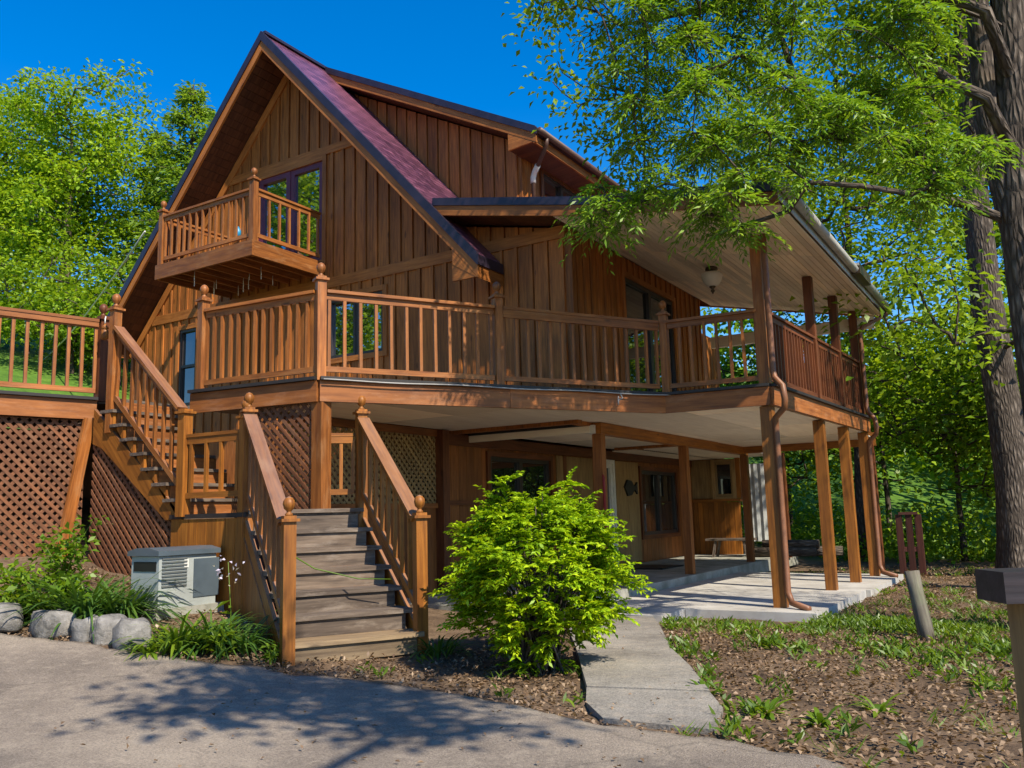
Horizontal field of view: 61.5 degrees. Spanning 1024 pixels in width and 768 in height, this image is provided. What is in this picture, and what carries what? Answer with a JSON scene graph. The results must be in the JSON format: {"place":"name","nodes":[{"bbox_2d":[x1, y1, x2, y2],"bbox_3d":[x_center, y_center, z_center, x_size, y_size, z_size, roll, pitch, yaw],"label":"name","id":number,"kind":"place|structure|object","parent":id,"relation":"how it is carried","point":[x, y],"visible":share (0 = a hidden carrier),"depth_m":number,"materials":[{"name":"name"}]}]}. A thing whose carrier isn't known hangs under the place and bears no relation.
{"place":"outdoors","nodes":[
{"label":"outdoors","id":0,"kind":"place"},
{"bbox_2d":[0,633,845,767],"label":"driveway","id":1,"kind":"structure","parent":0,"point":[47,686],"depth_m":5.01,"materials":[{"name":"concrete"}]},
{"bbox_2d":[54,628,853,767],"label":"fallen leaves","id":2,"kind":"object","parent":1,"relation":"on","point":[528,703],"visible":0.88,"depth_m":4.86,"materials":[{"name":"brown plant"}]},
{"bbox_2d":[0,0,1015,369],"label":"sky","id":3,"kind":"structure","parent":0,"point":[453,51],"materials":[{"name":"blue"}]},
{"bbox_2d":[0,330,1023,767],"bbox_3d":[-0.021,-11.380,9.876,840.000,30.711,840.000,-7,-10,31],"label":"ground","id":4,"kind":"structure","parent":0,"point":[806,564],"depth_m":7.11,"materials":[{"name":"brown soil"}]},
{"bbox_2d":[0,602,23,632],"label":"border stone","id":5,"kind":"object","parent":4,"relation":"on","point":[13,622],"visible":0.77,"depth_m":7.44,"materials":[{"name":"grey stone"}]},
{"bbox_2d":[0,553,59,602],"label":"leafy plant","id":6,"kind":"object","parent":4,"relation":"on","point":[14,583],"visible":0.62,"depth_m":8.16,"materials":[{"name":"green plant"}]},
{"bbox_2d":[0,240,61,345],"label":"shrub","id":7,"kind":"object","parent":4,"relation":"on","point":[4,265],"visible":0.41,"depth_m":25.81,"materials":[{"name":"green plant"}]},
{"bbox_2d":[0,576,62,622],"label":"leafy plant","id":8,"kind":"object","parent":4,"relation":"on","point":[23,601],"visible":0.56,"depth_m":7.76,"materials":[{"name":"green plant"}]},
{"bbox_2d":[0,82,98,290],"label":"broadleaf tree","id":9,"kind":"object","parent":4,"relation":"on","point":[4,158],"visible":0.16,"depth_m":31.92,"materials":[{"name":"green plant"}]},
{"bbox_2d":[28,609,76,639],"bbox_3d":[-4.011,2.110,7.506,0.329,0.273,0.528,5,-11,-39],"label":"border stone","id":10,"kind":"object","parent":4,"relation":"on","point":[45,624],"visible":0.69,"depth_m":7.33,"materials":[{"name":"grey stone"}]},
{"bbox_2d":[0,233,106,353],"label":"shrub","id":11,"kind":"object","parent":4,"relation":"on","point":[61,263],"visible":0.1,"depth_m":27.30,"materials":[{"name":"green plant"}]},
{"bbox_2d":[0,245,123,373],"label":"shrub","id":12,"kind":"object","parent":4,"relation":"on","point":[79,302],"visible":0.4,"depth_m":24.36,"materials":[{"name":"green plant"}]},
{"bbox_2d":[38,569,97,609],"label":"leafy plant","id":13,"kind":"object","parent":4,"relation":"on","point":[64,586],"visible":0.59,"depth_m":8.00,"materials":[{"name":"green plant"}]},
{"bbox_2d":[31,514,109,591],"bbox_3d":[-4.482,1.739,8.636,0.768,0.850,0.592,-4,-9,15],"label":"leafy plant","id":14,"kind":"object","parent":4,"relation":"on","point":[57,557],"visible":0.8,"depth_m":8.56,"materials":[{"name":"green plant"}]},
{"bbox_2d":[25,232,143,385],"bbox_3d":[-11.388,-1.961,25.115,5.135,4.426,6.408,3,-10,-25],"label":"shrub","id":15,"kind":"object","parent":4,"relation":"on","point":[102,283],"visible":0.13,"depth_m":24.83,"materials":[{"name":"green plant"}]},
{"bbox_2d":[69,614,99,642],"bbox_3d":[-3.609,2.117,7.358,0.276,0.266,0.309,-7,-10,31],"label":"border stone","id":16,"kind":"object","parent":4,"relation":"on","point":[81,630],"visible":0.38,"depth_m":7.23,"materials":[{"name":"grey stone"}]},
{"bbox_2d":[0,57,174,356],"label":"broadleaf tree","id":17,"kind":"object","parent":4,"relation":"on","point":[42,191],"visible":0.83,"depth_m":29.43,"materials":[{"name":"green plant"}]},
{"bbox_2d":[0,304,177,557],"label":"walkway deck","id":18,"kind":"structure","parent":4,"relation":"on","point":[66,451],"depth_m":10.07,"materials":[{"name":"brown wood"}]},
{"bbox_2d":[100,316,108,339],"bbox_3d":[-4.998,-0.687,10.541,0.092,0.308,0.166,5,-11,-35],"label":"lantern","id":19,"kind":"object","parent":18,"relation":"hanging from","point":[104,332],"visible":0.98,"depth_m":10.48,"materials":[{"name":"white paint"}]},
{"bbox_2d":[0,565,185,644],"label":"strap leaf plant","id":20,"kind":"object","parent":4,"relation":"on","point":[78,607],"visible":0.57,"depth_m":7.68,"materials":[{"name":"green plant"}]},
{"bbox_2d":[43,231,145,359],"bbox_3d":[-11.094,-1.770,22.043,0.036,0.548,13.595,5,-11,-36],"label":"utility cable","id":21,"kind":"object","parent":4,"relation":"on","point":[139,239],"visible":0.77,"depth_m":19.08,"materials":[{"name":"white paint"}]},
{"bbox_2d":[91,613,126,645],"bbox_3d":[-3.411,2.108,7.299,0.303,0.307,0.254,4,-10,-31],"label":"border stone","id":22,"kind":"object","parent":4,"relation":"on","point":[103,625],"visible":0.45,"depth_m":7.19,"materials":[{"name":"grey stone"}]},
{"bbox_2d":[47,574,201,631],"bbox_3d":[-3.629,2.109,7.955,1.489,0.683,1.560,-7,-10,31],"label":"strap leaf plant","id":23,"kind":"object","parent":4,"relation":"on","point":[127,610],"visible":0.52,"depth_m":7.77,"materials":[{"name":"green plant"}]},
{"bbox_2d":[112,617,151,649],"bbox_3d":[-3.142,2.102,7.123,0.233,0.339,0.298,-9,-11,39],"label":"border stone","id":24,"kind":"object","parent":4,"relation":"on","point":[122,628],"visible":0.59,"depth_m":7.04,"materials":[{"name":"grey stone"}]},
{"bbox_2d":[91,127,174,359],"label":"conifer tree","id":25,"kind":"object","parent":4,"relation":"on","point":[145,180],"visible":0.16,"depth_m":30.62,"materials":[{"name":"green plant"}]},
{"bbox_2d":[119,622,197,660],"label":"strap leaf plant","id":26,"kind":"object","parent":4,"relation":"on","point":[146,652],"visible":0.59,"depth_m":6.92,"materials":[{"name":"green plant"}]},
{"bbox_2d":[88,294,237,575],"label":"staircase","id":27,"kind":"structure","parent":4,"relation":"on","point":[154,468],"depth_m":9.83,"materials":[{"name":"brown wood"}]},
{"bbox_2d":[112,79,216,365],"bbox_3d":[-10.925,-5.155,29.184,5.385,10.944,5.919,7,-12,-44],"label":"conifer tree","id":28,"kind":"object","parent":4,"relation":"on","point":[194,110],"visible":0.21,"depth_m":29.17,"materials":[{"name":"green plant"}]},
{"bbox_2d":[129,115,214,381],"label":"conifer tree","id":29,"kind":"object","parent":4,"relation":"on","point":[203,132],"depth_m":27.97,"materials":[{"name":"green plant"}]},
{"bbox_2d":[127,545,223,620],"bbox_3d":[-3.341,1.989,8.500,0.540,0.750,0.780,-7,-10,31],"label":"generator","id":30,"kind":"object","parent":4,"relation":"on","point":[196,563],"visible":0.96,"depth_m":8.32,"materials":[{"name":"grey metal"}]},
{"bbox_2d":[193,557,218,596],"bbox_3d":[-3.049,1.922,8.575,0.010,0.370,0.300,-7,-10,31],"label":"access door","id":31,"kind":"structure","parent":30,"relation":"in","point":[206,582],"depth_m":8.56,"materials":[{"name":"grey metal"}]},
{"bbox_2d":[114,609,240,660],"bbox_3d":[-2.793,2.096,7.151,1.117,0.445,1.107,1,-9,-17],"label":"strap leaf plant","id":32,"kind":"object","parent":4,"relation":"on","point":[172,635],"visible":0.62,"depth_m":7.03,"materials":[{"name":"green plant"}]},
{"bbox_2d":[141,603,274,661],"bbox_3d":[-2.587,2.129,7.317,1.354,0.558,1.190,6,-11,-40],"label":"strap leaf plant","id":33,"kind":"object","parent":4,"relation":"on","point":[233,616],"visible":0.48,"depth_m":7.19,"materials":[{"name":"green plant"}]},
{"bbox_2d":[197,622,237,660],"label":"leafy plant","id":34,"kind":"object","parent":4,"relation":"on","point":[223,641],"visible":0.85,"depth_m":6.98,"materials":[{"name":"green plant"}]},
{"bbox_2d":[214,555,247,654],"bbox_3d":[-2.307,1.825,7.084,0.274,0.832,0.194,-2,-9,2],"label":"flower","id":35,"kind":"object","parent":4,"relation":"on","point":[242,641],"visible":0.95,"depth_m":7.11,"materials":[{"name":"green plant"}]},
{"bbox_2d":[195,609,296,661],"bbox_3d":[-2.259,2.152,7.270,0.950,0.436,1.058,-3,-9,10],"label":"strap leaf plant","id":36,"kind":"object","parent":4,"relation":"on","point":[248,648],"visible":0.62,"depth_m":7.25,"materials":[{"name":"green plant"}]},
{"bbox_2d":[259,641,279,664],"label":"leafy plant","id":37,"kind":"object","parent":4,"relation":"on","point":[273,654],"visible":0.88,"depth_m":7.03,"materials":[{"name":"green plant"}]},
{"bbox_2d":[169,392,430,666],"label":"front staircase","id":38,"kind":"structure","parent":4,"relation":"on","point":[265,506],"depth_m":8.25,"materials":[{"name":"brown wood"}]},
{"bbox_2d":[296,557,390,579],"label":"vine","id":39,"kind":"object","parent":38,"relation":"on","point":[337,573],"visible":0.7,"depth_m":7.83,"materials":[{"name":"brown plant"}]},
{"bbox_2d":[399,630,491,661],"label":"strap leaf plant","id":40,"kind":"object","parent":4,"relation":"on","point":[438,648],"visible":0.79,"depth_m":7.53,"materials":[{"name":"green plant"}]},
{"bbox_2d":[107,30,897,610],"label":"house","id":41,"kind":"structure","parent":4,"relation":"on","point":[301,166],"depth_m":14.55,"materials":[{"name":"brown wood"}]},
{"bbox_2d":[174,323,196,405],"bbox_3d":[-6.171,-0.320,16.426,0.680,1.650,0.118,-7,-10,31],"label":"window","id":42,"kind":"structure","parent":41,"relation":"in","point":[186,340],"depth_m":16.48,"materials":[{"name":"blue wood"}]},
{"bbox_2d":[194,267,272,296],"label":"string lights","id":43,"kind":"object","parent":41,"relation":"hanging from","point":[238,286],"visible":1,"depth_m":14.78,"materials":[{"name":"glass"}]},
{"bbox_2d":[257,154,326,264],"bbox_3d":[-3.945,-2.943,15.377,1.780,1.980,0.118,-7,-10,31],"label":"balcony door","id":44,"kind":"structure","parent":41,"relation":"in","point":[306,185],"depth_m":15.31,"materials":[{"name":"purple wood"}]},
{"bbox_2d":[326,284,387,364],"bbox_3d":[-2.565,-0.967,14.241,1.360,1.180,0.118,-7,-10,31],"label":"window","id":45,"kind":"structure","parent":41,"relation":"in","point":[336,306],"depth_m":14.18,"materials":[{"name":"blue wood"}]},
{"bbox_2d":[485,451,553,535],"bbox_3d":[0.142,1.882,14.559,0.118,1.400,2.130,-7,-10,31],"label":"window","id":46,"kind":"structure","parent":41,"relation":"in","point":[537,472],"depth_m":14.58,"materials":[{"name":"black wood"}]},
{"bbox_2d":[539,168,582,196],"bbox_3d":[0.878,-3.150,15.398,0.118,1.020,1.580,-7,-10,31],"label":"dormer window","id":47,"kind":"structure","parent":41,"relation":"in","point":[550,186],"depth_m":15.18,"materials":[{"name":"red wood"}]},
{"bbox_2d":[606,459,618,564],"bbox_3d":[1.873,2.621,17.234,0.118,2.210,0.830,-7,-10,31],"label":"glazed door","id":48,"kind":"structure","parent":41,"relation":"in","point":[610,464],"depth_m":17.52,"materials":[{"name":"white paint"}]},
{"bbox_2d":[624,480,637,495],"bbox_3d":[2.522,2.206,18.250,0.040,0.340,0.650,-7,-10,31],"label":"wall ornament","id":49,"kind":"object","parent":41,"relation":"attached to","point":[630,487],"depth_m":18.18,"materials":[{"name":"black plastic"}]},
{"bbox_2d":[620,270,680,391],"bbox_3d":[2.339,-0.541,14.482,0.118,2.310,2.280,-7,-10,31],"label":"patio door","id":50,"kind":"structure","parent":41,"relation":"in","point":[638,301],"depth_m":14.39,"materials":[{"name":"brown wood"}]},
{"bbox_2d":[638,466,680,539],"bbox_3d":[3.351,2.706,19.623,0.118,1.580,2.230,-7,-10,31],"label":"window","id":51,"kind":"structure","parent":41,"relation":"in","point":[658,487],"depth_m":19.58,"materials":[{"name":"black wood"}]},
{"bbox_2d":[701,266,722,293],"bbox_3d":[3.143,-1.626,13.503,0.330,0.440,0.330,-7,-10,31],"label":"ceiling lamp","id":52,"kind":"object","parent":41,"relation":"hanging from","point":[711,277],"visible":0.98,"depth_m":13.41,"materials":[{"name":"white glass"}]},
{"bbox_2d":[710,459,736,498],"bbox_3d":[5.193,2.330,21.042,0.600,0.970,0.118,-7,-10,31],"label":"window","id":53,"kind":"structure","parent":41,"relation":"in","point":[723,477],"depth_m":21.05,"materials":[{"name":"brown wood"}]},
{"bbox_2d":[743,463,768,540],"bbox_3d":[5.955,2.845,20.703,0.800,1.850,0.036,-7,-10,31],"label":"hanging sheet","id":54,"kind":"object","parent":41,"relation":"hanging from","point":[758,502],"visible":0.36,"depth_m":20.71,"materials":[{"name":"fabric"}]},
{"bbox_2d":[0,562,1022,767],"bbox_3d":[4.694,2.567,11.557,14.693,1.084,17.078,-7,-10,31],"label":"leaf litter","id":55,"kind":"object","parent":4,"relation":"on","point":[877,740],"visible":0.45,"depth_m":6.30,"materials":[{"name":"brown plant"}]},
{"bbox_2d":[187,235,885,611],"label":"deck","id":56,"kind":"structure","parent":4,"relation":"on","point":[823,413],"depth_m":11.08,"materials":[{"name":"brown wood"}]},
{"bbox_2d":[324,378,670,404],"bbox_3d":[0.052,0.119,10.242,4.602,0.180,0.110,3,-10,-26],"label":"cable","id":57,"kind":"object","parent":56,"relation":"attached to","point":[496,387],"visible":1,"depth_m":10.18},
{"bbox_2d":[602,474,606,527],"bbox_3d":[1.291,1.691,11.984,0.098,0.864,0.136,3,-10,-30],"label":"standpipe","id":58,"kind":"object","parent":56,"relation":"attached to","point":[604,493],"visible":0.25,"depth_m":12.03,"materials":[{"name":"red metal"}]},
{"bbox_2d":[426,466,656,675],"bbox_3d":[0.147,1.595,7.095,1.744,1.829,1.728,2,-9,-20],"label":"bush","id":59,"kind":"object","parent":4,"relation":"on","point":[533,633],"visible":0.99,"depth_m":6.79,"materials":[{"name":"green plant"}]},
{"bbox_2d":[406,553,797,617],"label":"porch slab","id":60,"kind":"structure","parent":4,"relation":"on","point":[708,566],"depth_m":15.58,"materials":[{"name":"concrete"}]},
{"bbox_2d":[627,564,683,569],"bbox_3d":[2.662,3.552,16.701,1.000,0.022,1.100,-7,-10,31],"label":"doormat","id":61,"kind":"object","parent":60,"relation":"on","point":[650,566],"visible":0.79,"depth_m":16.55,"materials":[{"name":"black plastic"}]},
{"bbox_2d":[705,538,757,556],"bbox_3d":[5.025,3.740,19.648,1.100,0.425,0.400,-7,-10,31],"label":"bench","id":62,"kind":"object","parent":60,"relation":"on","point":[715,540],"visible":0.69,"depth_m":19.67,"materials":[{"name":"brown wood"}]},
{"bbox_2d":[755,547,816,556],"bbox_3d":[6.031,3.711,18.987,1.309,0.209,0.220,-6,-10,25],"label":"log","id":63,"kind":"object","parent":60,"relation":"on","point":[792,551],"visible":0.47,"depth_m":18.83,"materials":[{"name":"brown wood"}]},
{"bbox_2d":[762,540,819,547],"bbox_3d":[6.175,3.546,19.061,1.209,0.190,0.200,-5,-9,24],"label":"log","id":64,"kind":"object","parent":63,"relation":"on","point":[803,543],"visible":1,"depth_m":18.90,"materials":[{"name":"brown wood"}]},
{"bbox_2d":[816,546,842,555],"bbox_3d":[6.503,3.689,18.991,1.508,0.228,0.240,-6,-10,26],"label":"log","id":65,"kind":"object","parent":60,"relation":"on","point":[839,550],"visible":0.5,"depth_m":18.65,"materials":[{"name":"brown wood"}]},
{"bbox_2d":[501,0,829,225],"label":"broadleaf tree","id":66,"kind":"object","parent":4,"relation":"on","point":[562,5],"visible":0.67,"depth_m":9.23,"materials":[{"name":"green plant"}]},
{"bbox_2d":[685,677,719,695],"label":"weed","id":67,"kind":"object","parent":4,"relation":"on","point":[705,683],"visible":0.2,"depth_m":6.05,"materials":[{"name":"green plant"}]},
{"bbox_2d":[648,22,853,354],"bbox_3d":[8.896,-4.491,32.045,9.350,16.704,8.007,6,-11,-40],"label":"woodland tree","id":68,"kind":"object","parent":4,"relation":"on","point":[749,151],"visible":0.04,"depth_m":31.23,"materials":[{"name":"green plant"}]},
{"bbox_2d":[737,695,790,720],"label":"weed","id":69,"kind":"object","parent":4,"relation":"on","point":[767,705],"visible":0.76,"depth_m":5.33,"materials":[{"name":"green plant"}]},
{"bbox_2d":[551,0,1023,421],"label":"willow oak tree","id":70,"kind":"object","parent":4,"relation":"on","point":[994,90],"visible":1,"depth_m":8.53,"materials":[{"name":"green plant"}]},
{"bbox_2d":[708,308,895,538],"bbox_3d":[7.726,1.114,25.098,5.738,7.179,5.932,3,-10,-26],"label":"young tree","id":71,"kind":"object","parent":4,"relation":"on","point":[725,369],"visible":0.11,"depth_m":24.60,"materials":[{"name":"green plant"}]},
{"bbox_2d":[791,704,852,729],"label":"weed","id":72,"kind":"object","parent":4,"relation":"on","point":[818,715],"visible":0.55,"depth_m":5.02,"materials":[{"name":"green plant"}]},
{"bbox_2d":[671,0,1000,558],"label":"woodland tree","id":73,"kind":"object","parent":4,"relation":"on","point":[873,199],"visible":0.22,"depth_m":22.45,"materials":[{"name":"green plant"}]},
{"bbox_2d":[700,307,995,501],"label":"woods","id":74,"kind":"object","parent":4,"relation":"on","point":[913,463],"visible":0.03,"depth_m":35.92,"materials":[{"name":"green plant"}]},
{"bbox_2d":[733,485,995,563],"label":"undergrowth","id":75,"kind":"object","parent":4,"relation":"on","point":[931,547],"visible":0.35,"depth_m":21.28,"materials":[{"name":"green plant"}]},
{"bbox_2d":[846,693,902,717],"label":"weed","id":76,"kind":"object","parent":4,"relation":"on","point":[881,708],"visible":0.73,"depth_m":5.34,"materials":[{"name":"green plant"}]},
{"bbox_2d":[737,0,1023,567],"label":"oak tree","id":77,"kind":"object","parent":4,"relation":"on","point":[994,355],"visible":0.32,"depth_m":15.42,"materials":[{"name":"green plant"}]},
{"bbox_2d":[790,279,981,542],"bbox_3d":[10.766,0.877,24.920,6.741,8.158,6.521,-10,-12,42],"label":"young tree","id":78,"kind":"object","parent":4,"relation":"on","point":[883,470],"visible":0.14,"depth_m":24.51,"materials":[{"name":"green plant"}]},
{"bbox_2d":[895,512,926,575],"bbox_3d":[7.549,3.076,16.272,0.456,1.295,0.140,-5,-9,23],"label":"garden frame","id":79,"kind":"object","parent":4,"relation":"on","point":[911,549],"visible":0.79,"depth_m":16.25,"materials":[{"name":"brown wood"}]},
{"bbox_2d":[904,570,935,640],"bbox_3d":[3.944,2.185,8.295,0.236,0.758,0.155,-9,-11,39],"label":"stump post","id":80,"kind":"object","parent":4,"relation":"on","point":[923,621],"visible":0.8,"depth_m":8.27,"materials":[{"name":"grey wood"}]},
{"bbox_2d":[827,262,1015,560],"bbox_3d":[10.382,0.808,20.444,5.932,7.179,5.738,-8,-10,35],"label":"young tree","id":81,"kind":"object","parent":4,"relation":"on","point":[887,382],"visible":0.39,"depth_m":20.08,"materials":[{"name":"green plant"}]},
{"bbox_2d":[848,4,1006,304],"bbox_3d":[16.461,-4.748,29.529,9.208,19.210,10.753,-3,-9,11],"label":"woodland tree","id":82,"kind":"object","parent":4,"relation":"on","point":[948,224],"visible":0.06,"depth_m":30.84,"materials":[{"name":"green plant"}]},
{"bbox_2d":[881,45,1007,296],"bbox_3d":[15.253,-3.734,22.892,8.007,16.704,9.350,1,-9,-14],"label":"woodland tree","id":83,"kind":"object","parent":4,"relation":"on","point":[1002,279],"visible":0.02,"depth_m":25.66,"materials":[{"name":"green plant"}]},
{"bbox_2d":[932,644,980,663],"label":"weed","id":84,"kind":"object","parent":4,"relation":"on","point":[971,653],"visible":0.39,"depth_m":7.01,"materials":[{"name":"green plant"}]},
{"bbox_2d":[899,286,1020,500],"bbox_3d":[10.964,0.814,17.855,5.217,6.216,5.393,-2,-9,2],"label":"young tree","id":85,"kind":"object","parent":4,"relation":"on","point":[975,417],"visible":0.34,"depth_m":18.41,"materials":[{"name":"green plant"}]},
{"bbox_2d":[957,675,1007,689],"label":"weed","id":86,"kind":"object","parent":4,"relation":"on","point":[979,682],"visible":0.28,"depth_m":6.02,"materials":[{"name":"green plant"}]},
{"bbox_2d":[974,568,1023,757],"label":"rail post","id":87,"kind":"object","parent":4,"relation":"on","point":[1002,585],"visible":1,"depth_m":2.40,"materials":[{"name":"brown wood"}]},
{"bbox_2d":[569,616,722,734],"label":"path","id":88,"kind":"structure","parent":0,"point":[640,663],"depth_m":6.14,"materials":[{"name":"grey concrete"}]},
{"bbox_2d":[354,563,1020,767],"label":"grass","id":89,"kind":"structure","parent":0,"point":[986,627],"depth_m":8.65,"materials":[{"name":"green plant"}]},
{"bbox_2d":[611,572,903,622],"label":"patio","id":90,"kind":"structure","parent":0,"point":[743,595],"depth_m":11.83,"materials":[{"name":"concrete"}]}
]}

